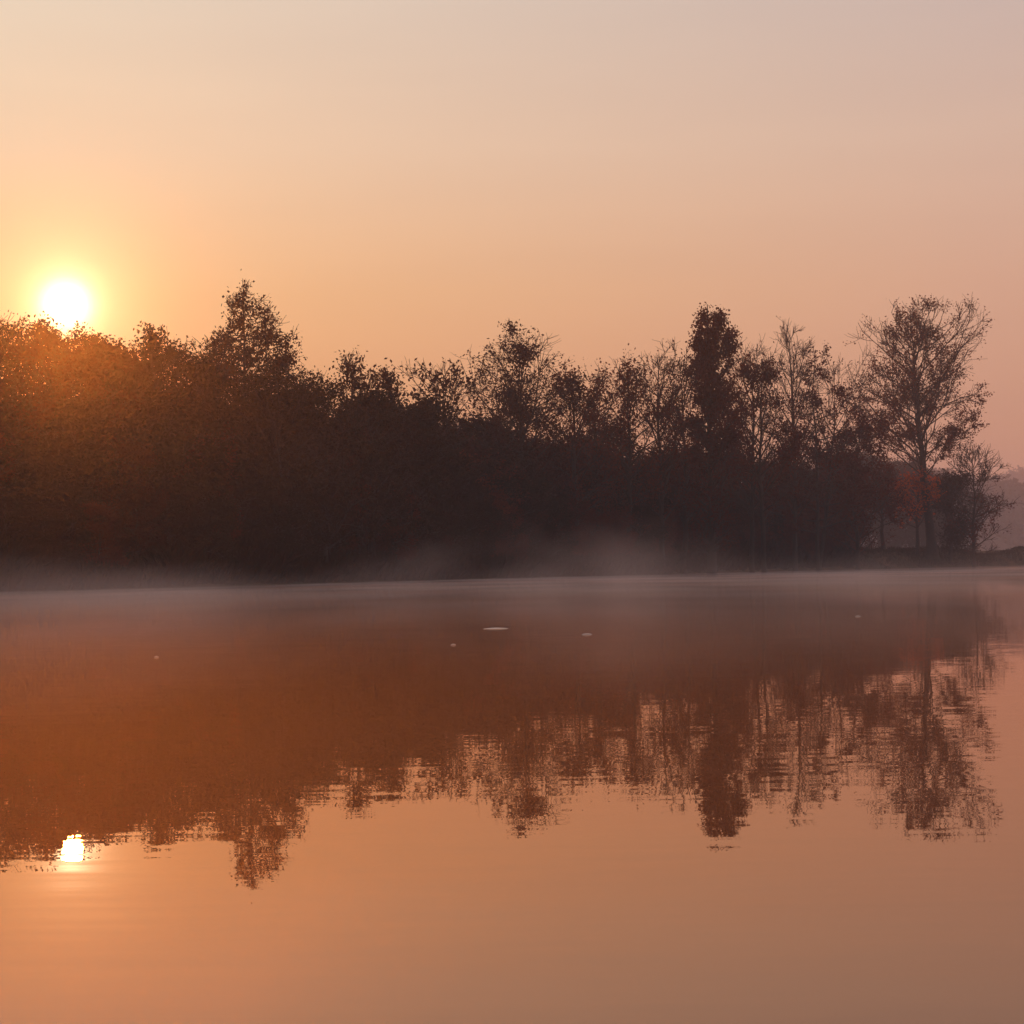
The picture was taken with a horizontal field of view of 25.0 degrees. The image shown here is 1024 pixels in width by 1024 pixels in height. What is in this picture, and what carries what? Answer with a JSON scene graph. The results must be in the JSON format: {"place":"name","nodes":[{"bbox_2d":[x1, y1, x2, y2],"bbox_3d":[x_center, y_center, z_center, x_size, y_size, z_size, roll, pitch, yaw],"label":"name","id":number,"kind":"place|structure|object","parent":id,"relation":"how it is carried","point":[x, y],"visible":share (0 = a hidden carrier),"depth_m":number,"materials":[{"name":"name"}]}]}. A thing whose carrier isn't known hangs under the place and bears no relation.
{"place":"outdoors","nodes":[
{"label":"outdoors","id":0,"kind":"place"},
{"bbox_2d":[0,566,1023,1023],"bbox_3d":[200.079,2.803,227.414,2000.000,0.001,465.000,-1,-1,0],"label":"water","id":1,"kind":"structure","parent":0,"point":[760,798],"depth_m":5.97,"materials":[{"name":"orange liquid"}]},
{"bbox_2d":[0,0,1023,482],"label":"sky","id":2,"kind":"structure","parent":0,"point":[400,180],"materials":[{"name":"orange"}]},
{"bbox_2d":[21,545,1023,592],"bbox_3d":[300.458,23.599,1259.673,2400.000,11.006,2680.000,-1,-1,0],"label":"ground","id":3,"kind":"structure","parent":0,"point":[721,571],"depth_m":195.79,"materials":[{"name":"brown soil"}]},
{"bbox_2d":[0,428,23,514],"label":"understorey tree","id":4,"kind":"object","parent":3,"relation":"on","point":[6,469],"visible":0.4,"depth_m":100.14,"materials":[{"name":"brown plant"}]},
{"bbox_2d":[0,312,61,431],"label":"leafy tree","id":5,"kind":"object","parent":3,"relation":"on","point":[12,332],"visible":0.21,"depth_m":111.19,"materials":[{"name":"brown plant"}]},
{"bbox_2d":[0,385,69,460],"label":"understorey tree","id":6,"kind":"object","parent":3,"relation":"on","point":[10,431],"visible":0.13,"depth_m":105.80,"materials":[{"name":"brown plant"}]},
{"bbox_2d":[0,310,78,403],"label":"leafy tree","id":7,"kind":"object","parent":3,"relation":"on","point":[8,365],"visible":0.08,"depth_m":112.23,"materials":[{"name":"brown plant"}]},
{"bbox_2d":[0,311,87,432],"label":"leafy tree","id":8,"kind":"object","parent":3,"relation":"on","point":[40,325],"visible":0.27,"depth_m":111.65,"materials":[{"name":"brown plant"}]},
{"bbox_2d":[17,393,108,450],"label":"understorey tree","id":9,"kind":"object","parent":3,"relation":"on","point":[59,419],"visible":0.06,"depth_m":107.69,"materials":[{"name":"brown plant"}]},
{"bbox_2d":[4,433,129,545],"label":"understorey tree","id":10,"kind":"object","parent":3,"relation":"on","point":[72,454],"visible":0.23,"depth_m":103.44,"materials":[{"name":"brown plant"}]},
{"bbox_2d":[2,384,137,495],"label":"understorey tree","id":11,"kind":"object","parent":3,"relation":"on","point":[107,429],"visible":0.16,"depth_m":107.98,"materials":[{"name":"brown plant"}]},
{"bbox_2d":[1,320,159,448],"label":"leafy tree","id":12,"kind":"object","parent":3,"relation":"on","point":[91,378],"visible":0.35,"depth_m":109.33,"materials":[{"name":"brown plant"}]},
{"bbox_2d":[36,327,145,432],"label":"leafy tree","id":13,"kind":"object","parent":3,"relation":"on","point":[108,381],"visible":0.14,"depth_m":110.86,"materials":[{"name":"brown plant"}]},
{"bbox_2d":[24,414,164,541],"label":"understorey tree","id":14,"kind":"object","parent":3,"relation":"on","point":[72,440],"visible":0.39,"depth_m":104.23,"materials":[{"name":"brown plant"}]},
{"bbox_2d":[68,497,130,567],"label":"understorey tree","id":15,"kind":"object","parent":3,"relation":"on","point":[102,541],"visible":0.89,"depth_m":99.41,"materials":[{"name":"brown plant"}]},
{"bbox_2d":[47,390,164,533],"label":"understorey tree","id":16,"kind":"object","parent":3,"relation":"on","point":[67,404],"visible":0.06,"depth_m":108.59,"materials":[{"name":"brown plant"}]},
{"bbox_2d":[73,334,159,433],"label":"leafy tree","id":17,"kind":"object","parent":3,"relation":"on","point":[127,358],"visible":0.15,"depth_m":111.50,"materials":[{"name":"brown plant"}]},
{"bbox_2d":[80,433,168,553],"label":"understorey tree","id":18,"kind":"object","parent":3,"relation":"on","point":[141,456],"visible":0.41,"depth_m":105.82,"materials":[{"name":"brown plant"}]},
{"bbox_2d":[73,357,188,536],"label":"leafy tree","id":19,"kind":"object","parent":3,"relation":"on","point":[158,406],"visible":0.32,"depth_m":111.76,"materials":[{"name":"brown plant"}]},
{"bbox_2d":[121,321,213,407],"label":"leafy tree","id":20,"kind":"object","parent":3,"relation":"on","point":[170,352],"visible":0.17,"depth_m":117.68,"materials":[{"name":"brown plant"}]},
{"bbox_2d":[94,417,244,552],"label":"understorey tree","id":21,"kind":"object","parent":3,"relation":"on","point":[172,455],"visible":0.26,"depth_m":109.31,"materials":[{"name":"brown plant"}]},
{"bbox_2d":[138,379,211,478],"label":"understorey tree","id":22,"kind":"object","parent":3,"relation":"on","point":[180,406],"visible":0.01,"depth_m":116.40,"materials":[{"name":"brown plant"}]},
{"bbox_2d":[137,326,226,427],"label":"leafy tree","id":23,"kind":"object","parent":3,"relation":"on","point":[189,375],"visible":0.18,"depth_m":119.03,"materials":[{"name":"brown plant"}]},
{"bbox_2d":[128,363,284,512],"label":"understorey tree","id":24,"kind":"object","parent":3,"relation":"on","point":[192,416],"visible":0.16,"depth_m":115.29,"materials":[{"name":"brown plant"}]},
{"bbox_2d":[162,320,250,445],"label":"young tree","id":25,"kind":"object","parent":3,"relation":"on","point":[215,353],"visible":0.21,"depth_m":128.43,"materials":[{"name":"brown plant"}]},
{"bbox_2d":[179,355,286,476],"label":"leafy tree","id":26,"kind":"object","parent":3,"relation":"on","point":[207,376],"visible":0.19,"depth_m":118.53,"materials":[{"name":"brown plant"}]},
{"bbox_2d":[199,269,307,408],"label":"conical tree","id":27,"kind":"object","parent":3,"relation":"on","point":[268,334],"visible":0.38,"depth_m":134.65,"materials":[{"name":"brown plant"}]},
{"bbox_2d":[201,362,344,541],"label":"leafy tree","id":28,"kind":"object","parent":3,"relation":"on","point":[313,421],"visible":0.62,"depth_m":117.34,"materials":[{"name":"brown plant"}]},
{"bbox_2d":[229,370,343,435],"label":"understorey tree","id":29,"kind":"object","parent":3,"relation":"on","point":[312,394],"depth_m":125.86,"materials":[{"name":"grey plant"}]},
{"bbox_2d":[258,355,341,538],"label":"young tree","id":30,"kind":"object","parent":3,"relation":"on","point":[288,367],"visible":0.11,"depth_m":123.98,"materials":[{"name":"brown plant"}]},
{"bbox_2d":[245,382,374,481],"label":"understorey tree","id":31,"kind":"object","parent":3,"relation":"on","point":[327,415],"depth_m":132.17,"materials":[{"name":"grey plant"}]},
{"bbox_2d":[260,370,407,562],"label":"leafy tree","id":32,"kind":"object","parent":3,"relation":"on","point":[371,456],"visible":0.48,"depth_m":121.34,"materials":[{"name":"brown plant"}]},
{"bbox_2d":[324,345,390,484],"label":"leafy tree","id":33,"kind":"object","parent":3,"relation":"on","point":[351,378],"visible":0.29,"depth_m":132.20,"materials":[{"name":"brown plant"}]},
{"bbox_2d":[321,386,405,485],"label":"understorey tree","id":34,"kind":"object","parent":3,"relation":"on","point":[356,407],"visible":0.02,"depth_m":134.59,"materials":[{"name":"grey plant"}]},
{"bbox_2d":[331,383,432,557],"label":"leafy tree","id":35,"kind":"object","parent":3,"relation":"on","point":[390,504],"visible":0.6,"depth_m":127.53,"materials":[{"name":"brown plant"}]},
{"bbox_2d":[329,400,447,483],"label":"understorey tree","id":36,"kind":"object","parent":3,"relation":"on","point":[406,429],"visible":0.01,"depth_m":138.83,"materials":[{"name":"grey plant"}]},
{"bbox_2d":[368,358,420,551],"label":"leafy tree","id":37,"kind":"object","parent":3,"relation":"on","point":[389,381],"visible":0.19,"depth_m":134.08,"materials":[{"name":"grey plant"}]},
{"bbox_2d":[361,391,467,565],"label":"leafy tree","id":38,"kind":"object","parent":3,"relation":"on","point":[430,445],"visible":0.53,"depth_m":131.41,"materials":[{"name":"grey plant"}]},
{"bbox_2d":[372,384,477,515],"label":"understorey tree","id":39,"kind":"object","parent":3,"relation":"on","point":[432,405],"visible":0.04,"depth_m":141.67,"materials":[{"name":"grey plant"}]},
{"bbox_2d":[0,524,855,593],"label":"undergrowth","id":40,"kind":"object","parent":3,"relation":"on","point":[174,566],"visible":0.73,"depth_m":119.74,"materials":[{"name":"brown plant"}]},
{"bbox_2d":[407,490,463,573],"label":"understorey tree","id":41,"kind":"object","parent":3,"relation":"on","point":[434,549],"visible":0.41,"depth_m":134.23,"materials":[{"name":"grey plant"}]},
{"bbox_2d":[390,354,491,455],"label":"sparse tree","id":42,"kind":"object","parent":3,"relation":"on","point":[450,384],"visible":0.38,"depth_m":151.92,"materials":[{"name":"brown plant"}]},
{"bbox_2d":[403,410,481,545],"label":"understorey tree","id":43,"kind":"object","parent":3,"relation":"on","point":[454,469],"visible":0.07,"depth_m":138.96,"materials":[{"name":"grey plant"}]},
{"bbox_2d":[436,416,476,506],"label":"understorey tree","id":44,"kind":"object","parent":3,"relation":"on","point":[459,426],"visible":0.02,"depth_m":147.60,"materials":[{"name":"grey plant"}]},
{"bbox_2d":[437,419,492,479],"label":"understorey tree","id":45,"kind":"object","parent":3,"relation":"on","point":[469,446],"visible":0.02,"depth_m":150.33,"materials":[{"name":"grey plant"}]},
{"bbox_2d":[453,399,522,450],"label":"understorey tree","id":46,"kind":"object","parent":3,"relation":"on","point":[480,429],"visible":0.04,"depth_m":157.56,"materials":[{"name":"grey plant"}]},
{"bbox_2d":[440,319,599,551],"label":"airy tree","id":47,"kind":"object","parent":3,"relation":"on","point":[516,402],"visible":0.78,"depth_m":157.62,"materials":[{"name":"brown plant"}]},
{"bbox_2d":[517,424,565,465],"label":"understorey tree","id":48,"kind":"object","parent":3,"relation":"on","point":[531,438],"visible":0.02,"depth_m":166.15,"materials":[{"name":"grey plant"}]},
{"bbox_2d":[525,506,581,568],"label":"understorey tree","id":49,"kind":"object","parent":3,"relation":"on","point":[552,531],"visible":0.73,"depth_m":153.38,"materials":[{"name":"grey plant"}]},
{"bbox_2d":[532,431,594,493],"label":"understorey tree","id":50,"kind":"object","parent":3,"relation":"on","point":[564,466],"visible":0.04,"depth_m":164.23,"materials":[{"name":"grey plant"}]},
{"bbox_2d":[549,498,596,556],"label":"understorey tree","id":51,"kind":"object","parent":3,"relation":"on","point":[582,535],"visible":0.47,"depth_m":158.43,"materials":[{"name":"grey plant"}]},
{"bbox_2d":[526,355,636,556],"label":"airy tree","id":52,"kind":"object","parent":3,"relation":"on","point":[593,418],"visible":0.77,"depth_m":159.69,"materials":[{"name":"grey plant"}]},
{"bbox_2d":[533,361,646,538],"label":"airy tree","id":53,"kind":"object","parent":3,"relation":"on","point":[604,412],"visible":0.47,"depth_m":163.61,"materials":[{"name":"grey plant"}]},
{"bbox_2d":[557,438,627,501],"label":"understorey tree","id":54,"kind":"object","parent":3,"relation":"on","point":[593,467],"visible":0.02,"depth_m":168.81,"materials":[{"name":"grey plant"}]},
{"bbox_2d":[578,504,616,559],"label":"understorey tree","id":55,"kind":"object","parent":3,"relation":"on","point":[600,546],"visible":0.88,"depth_m":160.08,"materials":[{"name":"grey plant"}]},
{"bbox_2d":[566,430,634,462],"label":"understorey tree","id":56,"kind":"object","parent":3,"relation":"on","point":[580,440],"visible":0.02,"depth_m":181.05,"materials":[{"name":"grey plant"}]},
{"bbox_2d":[603,500,638,558],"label":"understorey tree","id":57,"kind":"object","parent":3,"relation":"on","point":[618,542],"visible":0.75,"depth_m":162.23,"materials":[{"name":"grey plant"}]},
{"bbox_2d":[575,343,693,535],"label":"airy tree","id":58,"kind":"object","parent":3,"relation":"on","point":[635,396],"visible":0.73,"depth_m":165.60,"materials":[{"name":"grey plant"}]},
{"bbox_2d":[619,495,672,553],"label":"understorey tree","id":59,"kind":"object","parent":3,"relation":"on","point":[647,540],"visible":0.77,"depth_m":166.66,"materials":[{"name":"grey plant"}]},
{"bbox_2d":[609,338,705,557],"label":"airy tree","id":60,"kind":"object","parent":3,"relation":"on","point":[681,431],"visible":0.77,"depth_m":167.98,"materials":[{"name":"brown plant"}]},
{"bbox_2d":[624,444,690,506],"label":"understorey tree","id":61,"kind":"object","parent":3,"relation":"on","point":[679,470],"depth_m":179.93,"materials":[{"name":"grey plant"}]},
{"bbox_2d":[641,505,680,557],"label":"understorey tree","id":62,"kind":"object","parent":3,"relation":"on","point":[668,547],"visible":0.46,"depth_m":169.84,"materials":[{"name":"grey plant"}]},
{"bbox_2d":[638,345,731,574],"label":"airy tree","id":63,"kind":"object","parent":3,"relation":"on","point":[685,521],"visible":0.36,"depth_m":171.70,"materials":[{"name":"grey plant"}]},
{"bbox_2d":[653,441,719,526],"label":"understorey tree","id":64,"kind":"object","parent":3,"relation":"on","point":[683,461],"visible":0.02,"depth_m":192.56,"materials":[{"name":"grey plant"}]},
{"bbox_2d":[675,302,756,574],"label":"column tree","id":65,"kind":"object","parent":3,"relation":"on","point":[708,353],"visible":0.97,"depth_m":169.39,"materials":[{"name":"brown plant"}]},
{"bbox_2d":[730,447,765,516],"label":"understorey tree","id":66,"kind":"object","parent":3,"relation":"on","point":[745,468],"depth_m":208.27,"materials":[{"name":"grey plant"}]},
{"bbox_2d":[693,353,813,572],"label":"airy tree","id":67,"kind":"object","parent":3,"relation":"on","point":[766,375],"visible":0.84,"depth_m":175.90,"materials":[{"name":"brown plant"}]},
{"bbox_2d":[744,525,770,554],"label":"understorey tree","id":68,"kind":"object","parent":3,"relation":"on","point":[757,533],"visible":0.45,"depth_m":196.25,"materials":[{"name":"grey plant"}]},
{"bbox_2d":[721,334,802,572],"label":"bare tree","id":69,"kind":"object","parent":3,"relation":"on","point":[752,534],"visible":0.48,"depth_m":177.84,"materials":[{"name":"brown plant"}]},
{"bbox_2d":[740,485,807,553],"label":"understorey tree","id":70,"kind":"object","parent":3,"relation":"on","point":[780,519],"visible":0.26,"depth_m":203.81,"materials":[{"name":"grey plant"}]},
{"bbox_2d":[744,457,810,542],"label":"understorey tree","id":71,"kind":"object","parent":3,"relation":"on","point":[766,467],"visible":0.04,"depth_m":211.12,"materials":[{"name":"grey plant"}]},
{"bbox_2d":[756,316,836,571],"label":"bare tree","id":72,"kind":"object","parent":3,"relation":"on","point":[789,487],"visible":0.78,"depth_m":195.91,"materials":[{"name":"brown plant"}]},
{"bbox_2d":[790,520,821,558],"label":"understorey tree","id":73,"kind":"object","parent":3,"relation":"on","point":[804,538],"visible":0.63,"depth_m":209.57,"materials":[{"name":"grey plant"}]},
{"bbox_2d":[771,340,890,571],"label":"layered tree","id":74,"kind":"object","parent":3,"relation":"on","point":[847,503],"visible":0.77,"depth_m":197.84,"materials":[{"name":"brown plant"}]},
{"bbox_2d":[794,342,887,570],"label":"bare tree","id":75,"kind":"object","parent":3,"relation":"on","point":[830,496],"visible":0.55,"depth_m":203.90,"materials":[{"name":"brown plant"}]},
{"bbox_2d":[796,406,917,570],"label":"airy tree","id":76,"kind":"object","parent":3,"relation":"on","point":[850,524],"visible":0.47,"depth_m":205.65,"materials":[{"name":"grey plant"}]},
{"bbox_2d":[853,450,878,547],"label":"understorey tree","id":77,"kind":"object","parent":3,"relation":"on","point":[865,522],"visible":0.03,"depth_m":434.54,"materials":[{"name":"grey plant"}]},
{"bbox_2d":[836,439,916,547],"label":"understorey tree","id":78,"kind":"object","parent":3,"relation":"on","point":[890,541],"visible":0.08,"depth_m":433.27,"materials":[{"name":"grey plant"}]},
{"bbox_2d":[861,462,913,550],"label":"tree","id":79,"kind":"object","parent":3,"relation":"on","point":[886,510],"visible":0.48,"depth_m":235.35,"materials":[{"name":"grey plant"}]},
{"bbox_2d":[852,451,940,547],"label":"understorey tree","id":80,"kind":"object","parent":3,"relation":"on","point":[901,514],"visible":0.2,"depth_m":424.06,"materials":[{"name":"grey plant"}]},
{"bbox_2d":[830,292,994,559],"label":"tree","id":81,"kind":"object","parent":3,"relation":"on","point":[916,395],"visible":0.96,"depth_m":237.13,"materials":[{"name":"brown plant"}]},
{"bbox_2d":[888,466,946,555],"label":"tree","id":82,"kind":"object","parent":3,"relation":"on","point":[918,484],"visible":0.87,"depth_m":237.63,"materials":[{"name":"red plant"}]},
{"bbox_2d":[876,455,966,547],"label":"understorey tree","id":83,"kind":"object","parent":3,"relation":"on","point":[896,531],"visible":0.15,"depth_m":422.50,"materials":[{"name":"grey plant"}]},
{"bbox_2d":[904,465,992,550],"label":"understorey tree","id":84,"kind":"object","parent":3,"relation":"on","point":[922,528],"visible":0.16,"depth_m":416.19,"materials":[{"name":"grey plant"}]},
{"bbox_2d":[922,463,990,564],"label":"bush","id":85,"kind":"object","parent":3,"relation":"on","point":[950,541],"visible":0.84,"depth_m":241.45,"materials":[{"name":"brown plant"}]},
{"bbox_2d":[933,437,1023,567],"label":"tree","id":86,"kind":"object","parent":3,"relation":"on","point":[973,527],"visible":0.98,"depth_m":239.91,"materials":[{"name":"brown plant"}]},
{"bbox_2d":[863,504,1023,550],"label":"hills","id":87,"kind":"structure","parent":0,"point":[999,542],"depth_m":1106.92,"materials":[{"name":"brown plant"}]},
{"bbox_2d":[861,468,1023,548],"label":"woods","id":88,"kind":"object","parent":87,"relation":"on","point":[1013,491],"visible":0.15,"depth_m":1153.19,"materials":[{"name":"plant"}]},
{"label":"hills","id":89,"kind":"structure","parent":0,"visible":0},
{"bbox_2d":[983,465,1023,484],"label":"woods","id":90,"kind":"object","parent":89,"relation":"on","point":[1019,476],"visible":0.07,"depth_m":2072.98,"materials":[{"name":"plant"}]}
]}

